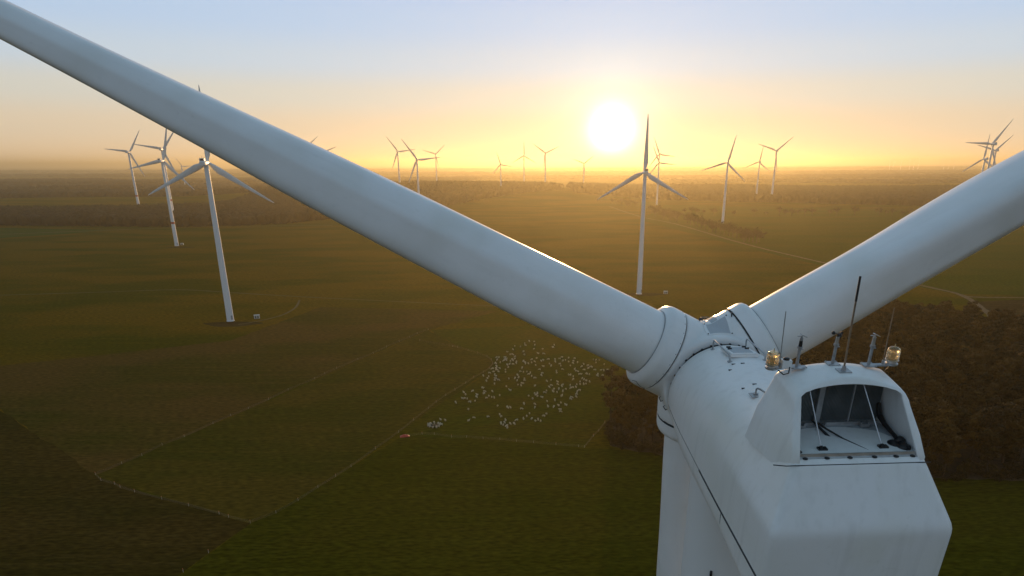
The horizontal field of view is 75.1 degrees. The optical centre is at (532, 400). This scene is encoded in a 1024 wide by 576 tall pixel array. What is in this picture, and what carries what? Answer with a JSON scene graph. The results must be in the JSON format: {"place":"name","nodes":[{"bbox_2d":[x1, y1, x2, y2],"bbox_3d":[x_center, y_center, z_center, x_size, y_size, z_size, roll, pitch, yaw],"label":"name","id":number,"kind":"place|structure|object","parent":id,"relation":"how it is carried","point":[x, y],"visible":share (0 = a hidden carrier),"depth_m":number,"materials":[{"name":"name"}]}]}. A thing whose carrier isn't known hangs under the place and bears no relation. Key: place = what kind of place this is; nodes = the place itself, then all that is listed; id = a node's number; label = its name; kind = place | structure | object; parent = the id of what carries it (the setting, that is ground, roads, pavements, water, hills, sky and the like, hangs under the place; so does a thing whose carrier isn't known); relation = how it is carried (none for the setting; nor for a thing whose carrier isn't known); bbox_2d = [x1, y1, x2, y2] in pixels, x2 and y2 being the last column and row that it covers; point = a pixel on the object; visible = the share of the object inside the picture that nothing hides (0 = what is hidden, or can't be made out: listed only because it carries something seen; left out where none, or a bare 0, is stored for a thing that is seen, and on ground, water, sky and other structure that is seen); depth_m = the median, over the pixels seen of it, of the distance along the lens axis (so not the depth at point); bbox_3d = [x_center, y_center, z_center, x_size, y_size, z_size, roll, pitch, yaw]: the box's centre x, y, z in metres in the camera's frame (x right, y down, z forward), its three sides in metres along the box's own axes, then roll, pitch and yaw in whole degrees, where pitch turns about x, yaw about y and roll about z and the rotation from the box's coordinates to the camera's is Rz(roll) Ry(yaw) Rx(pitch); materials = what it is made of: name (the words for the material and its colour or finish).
{"place":"outdoors","nodes":[
{"label":"outdoors","id":0,"kind":"place"},
{"bbox_2d":[0,411,249,575],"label":"brown field","id":1,"kind":"structure","parent":0,"point":[62,513],"depth_m":183.52,"materials":[{"name":"brown soil"}]},
{"bbox_2d":[18,225,320,233],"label":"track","id":2,"kind":"structure","parent":0,"point":[202,226],"depth_m":1069.18,"materials":[{"name":"brown soil"}]},
{"bbox_2d":[16,290,489,305],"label":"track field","id":3,"kind":"structure","parent":0,"point":[266,294],"depth_m":500.50,"materials":[{"name":"brown soil"}]},
{"bbox_2d":[0,164,1023,575],"bbox_3d":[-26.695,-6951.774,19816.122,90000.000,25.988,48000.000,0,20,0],"label":"ground","id":4,"kind":"structure","parent":0,"point":[56,312],"depth_m":619.27,"materials":[{"name":"green plant"}]},
{"bbox_2d":[0,228,95,237],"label":"field","id":5,"kind":"structure","parent":4,"relation":"on","point":[8,232],"depth_m":997.22,"materials":[{"name":"green plant"}]},
{"bbox_2d":[107,131,143,203],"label":"wind turbine","id":6,"kind":"object","parent":4,"relation":"on","point":[132,174],"visible":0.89,"depth_m":1369.69,"materials":[{"name":"white paint"}]},
{"bbox_2d":[0,182,267,189],"bbox_3d":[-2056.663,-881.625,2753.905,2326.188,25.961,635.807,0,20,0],"label":"forest","id":7,"kind":"object","parent":4,"relation":"on","point":[20,186],"visible":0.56,"depth_m":2628.14,"materials":[{"name":"green plant"}]},
{"bbox_2d":[0,185,269,197],"bbox_3d":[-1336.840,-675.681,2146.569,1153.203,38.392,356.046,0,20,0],"label":"forest","id":8,"kind":"object","parent":4,"relation":"on","point":[34,193],"visible":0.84,"depth_m":2065.41,"materials":[{"name":"green plant"}]},
{"bbox_2d":[134,132,174,210],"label":"wind turbine","id":9,"kind":"object","parent":4,"relation":"on","point":[161,149],"visible":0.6,"depth_m":1188.48,"materials":[{"name":"white paint"}]},
{"bbox_2d":[129,129,192,245],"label":"wind turbine","id":10,"kind":"object","parent":4,"relation":"on","point":[159,160],"visible":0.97,"depth_m":789.10,"materials":[{"name":"white paint"}]},
{"bbox_2d":[148,84,273,321],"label":"wind turbine","id":11,"kind":"object","parent":4,"relation":"on","point":[202,163],"visible":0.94,"depth_m":398.52,"materials":[{"name":"white paint"}]},
{"bbox_2d":[203,322,261,326],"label":"track pad","id":12,"kind":"object","parent":4,"relation":"on","point":[225,324],"visible":1,"depth_m":412.01,"materials":[{"name":"soil"}]},
{"bbox_2d":[0,176,481,185],"bbox_3d":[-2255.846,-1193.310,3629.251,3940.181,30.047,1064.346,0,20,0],"label":"forest","id":13,"kind":"object","parent":4,"relation":"on","point":[103,181],"visible":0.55,"depth_m":3384.12,"materials":[{"name":"green plant"}]},
{"bbox_2d":[0,307,496,474],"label":"field stubble","id":14,"kind":"object","parent":4,"relation":"on","point":[94,414],"visible":1,"depth_m":307.19,"materials":[{"name":"brown plant"}]},
{"bbox_2d":[95,329,428,474],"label":"netting fence","id":15,"kind":"object","parent":14,"relation":"on","point":[251,405],"visible":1,"depth_m":267.85,"materials":[{"name":"brown"}]},
{"bbox_2d":[238,300,299,324],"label":"dirt track","id":16,"kind":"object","parent":4,"relation":"on","point":[298,302],"visible":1,"depth_m":443.12,"materials":[{"name":"brown soil"}]},
{"bbox_2d":[0,180,563,226],"bbox_3d":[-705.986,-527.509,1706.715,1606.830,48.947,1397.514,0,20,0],"label":"forest","id":17,"kind":"object","parent":4,"relation":"on","point":[250,208],"visible":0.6,"depth_m":1214.39,"materials":[{"name":"green plant"}]},
{"bbox_2d":[97,330,493,521],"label":"field","id":18,"kind":"structure","parent":4,"relation":"on","point":[252,464],"depth_m":242.87,"materials":[{"name":"green plant"}]},
{"bbox_2d":[95,473,243,520],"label":"netting fence","id":19,"kind":"object","parent":18,"relation":"on","point":[171,499],"visible":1,"depth_m":196.30,"materials":[{"name":"brown"}]},
{"bbox_2d":[251,339,492,521],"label":"netting fence","id":20,"kind":"object","parent":18,"relation":"on","point":[387,438],"visible":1,"depth_m":238.24,"materials":[{"name":"brown"}]},
{"bbox_2d":[387,138,414,181],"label":"wind turbine","id":21,"kind":"object","parent":4,"relation":"on","point":[397,151],"visible":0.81,"depth_m":1964.47,"materials":[{"name":"white paint"}]},
{"bbox_2d":[401,139,439,193],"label":"wind turbine","id":22,"kind":"object","parent":4,"relation":"on","point":[416,161],"visible":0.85,"depth_m":1393.24,"materials":[{"name":"white paint"}]},
{"bbox_2d":[424,148,441,180],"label":"wind turbine","id":23,"kind":"object","parent":4,"relation":"on","point":[435,160],"visible":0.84,"depth_m":2643.53,"materials":[{"name":"white paint"}]},
{"bbox_2d":[0,169,986,176],"bbox_3d":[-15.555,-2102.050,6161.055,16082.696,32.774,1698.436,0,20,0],"label":"forest","id":24,"kind":"object","parent":4,"relation":"on","point":[613,172],"visible":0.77,"depth_m":5769.75,"materials":[{"name":"green plant"}]},
{"bbox_2d":[0,166,990,172],"bbox_3d":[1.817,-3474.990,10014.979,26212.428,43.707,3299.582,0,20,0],"label":"forest","id":25,"kind":"object","parent":4,"relation":"on","point":[567,169],"visible":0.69,"depth_m":9130.44,"materials":[{"name":"green plant"}]},
{"bbox_2d":[494,152,511,185],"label":"wind turbine","id":26,"kind":"object","parent":4,"relation":"on","point":[500,169],"visible":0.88,"depth_m":1829.89,"materials":[{"name":"white paint"}]},
{"bbox_2d":[0,0,1023,575],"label":"wind turbine","id":27,"kind":"object","parent":4,"relation":"on","point":[776,462],"visible":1,"depth_m":15.97,"materials":[{"name":"white paint"}]},
{"bbox_2d":[514,149,533,180],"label":"wind turbine","id":28,"kind":"object","parent":4,"relation":"on","point":[523,165],"visible":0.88,"depth_m":2618.98,"materials":[{"name":"white paint"}]},
{"bbox_2d":[406,325,646,447],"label":"field pasture","id":29,"kind":"structure","parent":4,"relation":"on","point":[582,418],"depth_m":284.53,"materials":[{"name":"green plant"}]},
{"bbox_2d":[405,423,604,446],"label":"netting fence","id":30,"kind":"object","parent":29,"relation":"on","point":[531,441],"visible":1,"depth_m":236.27,"materials":[{"name":"brown"}]},
{"bbox_2d":[535,145,558,181],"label":"wind turbine","id":31,"kind":"object","parent":4,"relation":"on","point":[545,159],"visible":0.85,"depth_m":2270.85,"materials":[{"name":"white paint"}]},
{"bbox_2d":[574,156,592,182],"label":"wind turbine","id":32,"kind":"object","parent":4,"relation":"on","point":[583,167],"visible":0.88,"depth_m":2186.45,"materials":[{"name":"white paint"}]},
{"bbox_2d":[181,437,1023,575],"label":"field green","id":33,"kind":"object","parent":4,"relation":"on","point":[419,506],"depth_m":184.28,"materials":[{"name":"green plant"}]},
{"bbox_2d":[626,293,664,295],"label":"track pad","id":34,"kind":"object","parent":4,"relation":"on","point":[644,294],"visible":0.96,"depth_m":501.01,"materials":[{"name":"soil"}]},
{"bbox_2d":[597,115,687,293],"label":"wind turbine","id":35,"kind":"object","parent":34,"relation":"on","point":[645,173],"visible":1,"depth_m":481.16,"materials":[{"name":"white paint"}]},
{"bbox_2d":[648,138,674,185],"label":"wind turbine","id":36,"kind":"object","parent":4,"relation":"on","point":[659,154],"visible":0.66,"depth_m":1892.80,"materials":[{"name":"white paint"}]},
{"bbox_2d":[650,146,674,204],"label":"wind turbine","id":37,"kind":"object","parent":4,"relation":"on","point":[658,163],"visible":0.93,"depth_m":1556.21,"materials":[{"name":"white paint"}]},
{"bbox_2d":[452,173,977,179],"bbox_3d":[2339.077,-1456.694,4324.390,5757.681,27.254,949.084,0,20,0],"label":"forest","id":38,"kind":"object","parent":4,"relation":"on","point":[814,176],"visible":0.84,"depth_m":4168.47,"materials":[{"name":"green plant"}]},
{"bbox_2d":[745,146,769,193],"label":"wind turbine","id":39,"kind":"object","parent":4,"relation":"on","point":[759,162],"visible":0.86,"depth_m":1700.71,"materials":[{"name":"white paint"}]},
{"bbox_2d":[566,182,957,205],"bbox_3d":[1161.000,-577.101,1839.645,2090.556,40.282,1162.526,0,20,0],"label":"forest","id":40,"kind":"object","parent":4,"relation":"on","point":[915,195],"visible":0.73,"depth_m":1820.58,"materials":[{"name":"green plant"}]},
{"bbox_2d":[759,136,793,193],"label":"wind turbine","id":41,"kind":"object","parent":4,"relation":"on","point":[775,164],"visible":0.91,"depth_m":1666.43,"materials":[{"name":"white paint"}]},
{"bbox_2d":[669,178,970,183],"bbox_3d":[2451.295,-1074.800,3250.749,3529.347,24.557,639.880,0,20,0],"label":"forest","id":42,"kind":"object","parent":4,"relation":"on","point":[854,180],"visible":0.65,"depth_m":3252.77,"materials":[{"name":"green plant"}]},
{"bbox_2d":[962,136,991,171],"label":"wind turbine","id":43,"kind":"object","parent":4,"relation":"on","point":[985,160],"visible":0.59,"depth_m":1358.19,"materials":[{"name":"white paint"}]},
{"bbox_2d":[979,136,1011,165],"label":"wind turbine","id":44,"kind":"object","parent":4,"relation":"on","point":[995,152],"visible":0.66,"depth_m":1531.86,"materials":[{"name":"white paint"}]},
{"bbox_2d":[0,0,1023,166],"label":"sky","id":45,"kind":"structure","parent":0,"point":[852,81],"materials":[{"name":"blue"}]},
{"bbox_2d":[609,206,988,316],"bbox_3d":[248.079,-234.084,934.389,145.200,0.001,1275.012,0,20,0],"label":"track sand","id":46,"kind":"structure","parent":0,"point":[984,310],"depth_m":675.47,"materials":[{"name":"beige sand"}]},
{"bbox_2d":[610,344,1023,480],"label":"forest floor","id":47,"kind":"structure","parent":0,"point":[965,455],"depth_m":223.81,"materials":[{"name":"brown plant"}]},
{"bbox_2d":[599,365,622,419],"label":"pine tree","id":48,"kind":"object","parent":47,"relation":"on","point":[611,385],"visible":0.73,"depth_m":244.16,"materials":[{"name":"brown plant"}]},
{"bbox_2d":[607,387,632,437],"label":"pine tree","id":49,"kind":"object","parent":47,"relation":"on","point":[617,392],"visible":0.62,"depth_m":234.46,"materials":[{"name":"brown plant"}]},
{"bbox_2d":[611,392,632,436],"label":"pine tree","id":50,"kind":"object","parent":47,"relation":"on","point":[623,421],"visible":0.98,"depth_m":232.28,"materials":[{"name":"brown plant"}]},
{"bbox_2d":[613,382,635,427],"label":"pine tree","id":51,"kind":"object","parent":47,"relation":"on","point":[626,386],"visible":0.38,"depth_m":242.39,"materials":[{"name":"brown plant"}]},
{"bbox_2d":[617,374,631,413],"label":"pine tree","id":52,"kind":"object","parent":47,"relation":"on","point":[625,379],"visible":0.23,"depth_m":250.41,"materials":[{"name":"brown plant"}]},
{"bbox_2d":[634,385,645,399],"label":"pine tree","id":53,"kind":"object","parent":47,"relation":"on","point":[637,388],"visible":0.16,"depth_m":258.63,"materials":[{"name":"brown plant"}]},
{"bbox_2d":[637,392,656,433],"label":"pine tree","id":54,"kind":"object","parent":47,"relation":"on","point":[648,401],"visible":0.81,"depth_m":236.99,"materials":[{"name":"brown plant"}]},
{"bbox_2d":[638,387,655,421],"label":"pine tree","id":55,"kind":"object","parent":47,"relation":"on","point":[642,392],"visible":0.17,"depth_m":250.22,"materials":[{"name":"brown plant"}]},
{"bbox_2d":[643,414,659,441],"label":"pine tree","id":56,"kind":"object","parent":47,"relation":"on","point":[651,420],"visible":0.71,"depth_m":232.66,"materials":[{"name":"brown plant"}]},
{"bbox_2d":[603,393,1023,481],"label":"undergrowth","id":57,"kind":"object","parent":47,"relation":"on","point":[615,439],"visible":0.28,"depth_m":209.49,"materials":[{"name":"green plant"}]},
{"bbox_2d":[650,300,1023,476],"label":"pine tree","id":58,"kind":"object","parent":47,"relation":"on","point":[936,315],"visible":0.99,"depth_m":294.20,"materials":[{"name":"brown plant"}]},
{"bbox_2d":[651,301,1023,461],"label":"pine tree","id":59,"kind":"object","parent":47,"relation":"on","point":[914,391],"visible":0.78,"depth_m":245.31,"materials":[{"name":"brown plant"}]},
{"bbox_2d":[845,325,862,341],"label":"pine tree","id":60,"kind":"object","parent":47,"relation":"on","point":[857,332],"visible":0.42,"depth_m":323.19,"materials":[{"name":"brown plant"}]},
{"bbox_2d":[875,311,893,334],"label":"pine tree","id":61,"kind":"object","parent":47,"relation":"on","point":[885,320],"visible":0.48,"depth_m":334.19,"materials":[{"name":"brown plant"}]},
{"bbox_2d":[882,323,898,340],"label":"pine tree","id":62,"kind":"object","parent":47,"relation":"on","point":[893,327],"visible":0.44,"depth_m":328.26,"materials":[{"name":"brown plant"}]},
{"bbox_2d":[792,299,1023,380],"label":"pine tree","id":63,"kind":"object","parent":47,"relation":"on","point":[861,347],"depth_m":303.84,"materials":[{"name":"brown plant"}]},
{"bbox_2d":[804,303,1014,474],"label":"pine tree","id":64,"kind":"object","parent":47,"relation":"on","point":[994,439],"visible":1,"depth_m":280.06,"materials":[{"name":"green plant"}]},
{"bbox_2d":[805,307,1023,476],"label":"pine tree","id":65,"kind":"object","parent":47,"relation":"on","point":[1012,453],"visible":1,"depth_m":295.39,"materials":[{"name":"brown plant"}]},
{"bbox_2d":[921,418,939,453],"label":"pine tree","id":66,"kind":"object","parent":47,"relation":"on","point":[931,439],"visible":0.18,"depth_m":208.28,"materials":[{"name":"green plant"}]},
{"bbox_2d":[929,408,957,463],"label":"pine tree","id":67,"kind":"object","parent":47,"relation":"on","point":[946,413],"visible":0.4,"depth_m":211.35,"materials":[{"name":"green plant"}]},
{"bbox_2d":[645,205,1023,294],"bbox_3d":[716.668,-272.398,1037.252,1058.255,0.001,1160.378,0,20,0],"label":"field meadow","id":68,"kind":"structure","parent":0,"point":[995,267],"depth_m":870.91,"materials":[{"name":"green plant"}]},
{"bbox_2d":[685,213,693,224],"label":"bare tree","id":69,"kind":"object","parent":68,"relation":"on","point":[687,217],"visible":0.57,"depth_m":1055.72,"materials":[{"name":"brown plant"}]},
{"bbox_2d":[692,215,703,226],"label":"bare tree","id":70,"kind":"object","parent":68,"relation":"on","point":[697,218],"visible":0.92,"depth_m":1019.79,"materials":[{"name":"brown plant"}]},
{"bbox_2d":[702,219,713,230],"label":"bare tree","id":71,"kind":"object","parent":68,"relation":"on","point":[709,221],"visible":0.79,"depth_m":961.45,"materials":[{"name":"brown plant"}]},
{"bbox_2d":[709,220,722,232],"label":"bare tree","id":72,"kind":"object","parent":68,"relation":"on","point":[713,224],"visible":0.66,"depth_m":936.77,"materials":[{"name":"brown plant"}]},
{"bbox_2d":[715,222,726,230],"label":"bare tree","id":73,"kind":"object","parent":68,"relation":"on","point":[717,225],"visible":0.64,"depth_m":921.46,"materials":[{"name":"brown plant"}]},
{"bbox_2d":[701,135,744,222],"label":"wind turbine","id":74,"kind":"object","parent":68,"relation":"on","point":[725,189],"visible":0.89,"depth_m":1065.56,"materials":[{"name":"white paint"}]},
{"bbox_2d":[719,223,727,233],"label":"bare tree","id":75,"kind":"object","parent":68,"relation":"on","point":[724,229],"visible":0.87,"depth_m":908.98,"materials":[{"name":"brown plant"}]},
{"bbox_2d":[720,222,736,235],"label":"bare tree","id":76,"kind":"object","parent":68,"relation":"on","point":[730,224],"visible":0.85,"depth_m":898.97,"materials":[{"name":"brown plant"}]},
{"bbox_2d":[725,225,738,236],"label":"bare tree","id":77,"kind":"object","parent":68,"relation":"on","point":[730,230],"visible":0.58,"depth_m":888.53,"materials":[{"name":"brown plant"}]},
{"bbox_2d":[731,227,739,237],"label":"bare tree","id":78,"kind":"object","parent":68,"relation":"on","point":[737,230],"visible":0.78,"depth_m":869.14,"materials":[{"name":"brown plant"}]},
{"bbox_2d":[740,233,750,242],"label":"bare tree","id":79,"kind":"object","parent":68,"relation":"on","point":[744,236],"visible":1,"depth_m":818.52,"materials":[{"name":"brown plant"}]},
{"bbox_2d":[745,226,760,241],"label":"bare tree","id":80,"kind":"object","parent":68,"relation":"on","point":[749,230],"visible":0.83,"depth_m":821.39,"materials":[{"name":"brown plant"}]},
{"bbox_2d":[749,230,763,242],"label":"bare tree","id":81,"kind":"object","parent":68,"relation":"on","point":[756,234],"visible":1,"depth_m":813.65,"materials":[{"name":"brown plant"}]},
{"bbox_2d":[966,121,1011,168],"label":"wind turbine","id":82,"kind":"object","parent":68,"relation":"on","point":[993,143],"visible":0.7,"depth_m":1159.63,"materials":[{"name":"white paint"}]},
{"bbox_2d":[963,296,1023,297],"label":"track branch","id":83,"kind":"object","parent":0,"point":[994,297],"visible":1,"depth_m":484.90,"materials":[{"name":"brown soil"}]},
{"bbox_2d":[978,300,1023,318],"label":"field soil","id":84,"kind":"structure","parent":0,"point":[1017,306],"depth_m":458.03,"materials":[{"name":"brown soil"}]}
]}

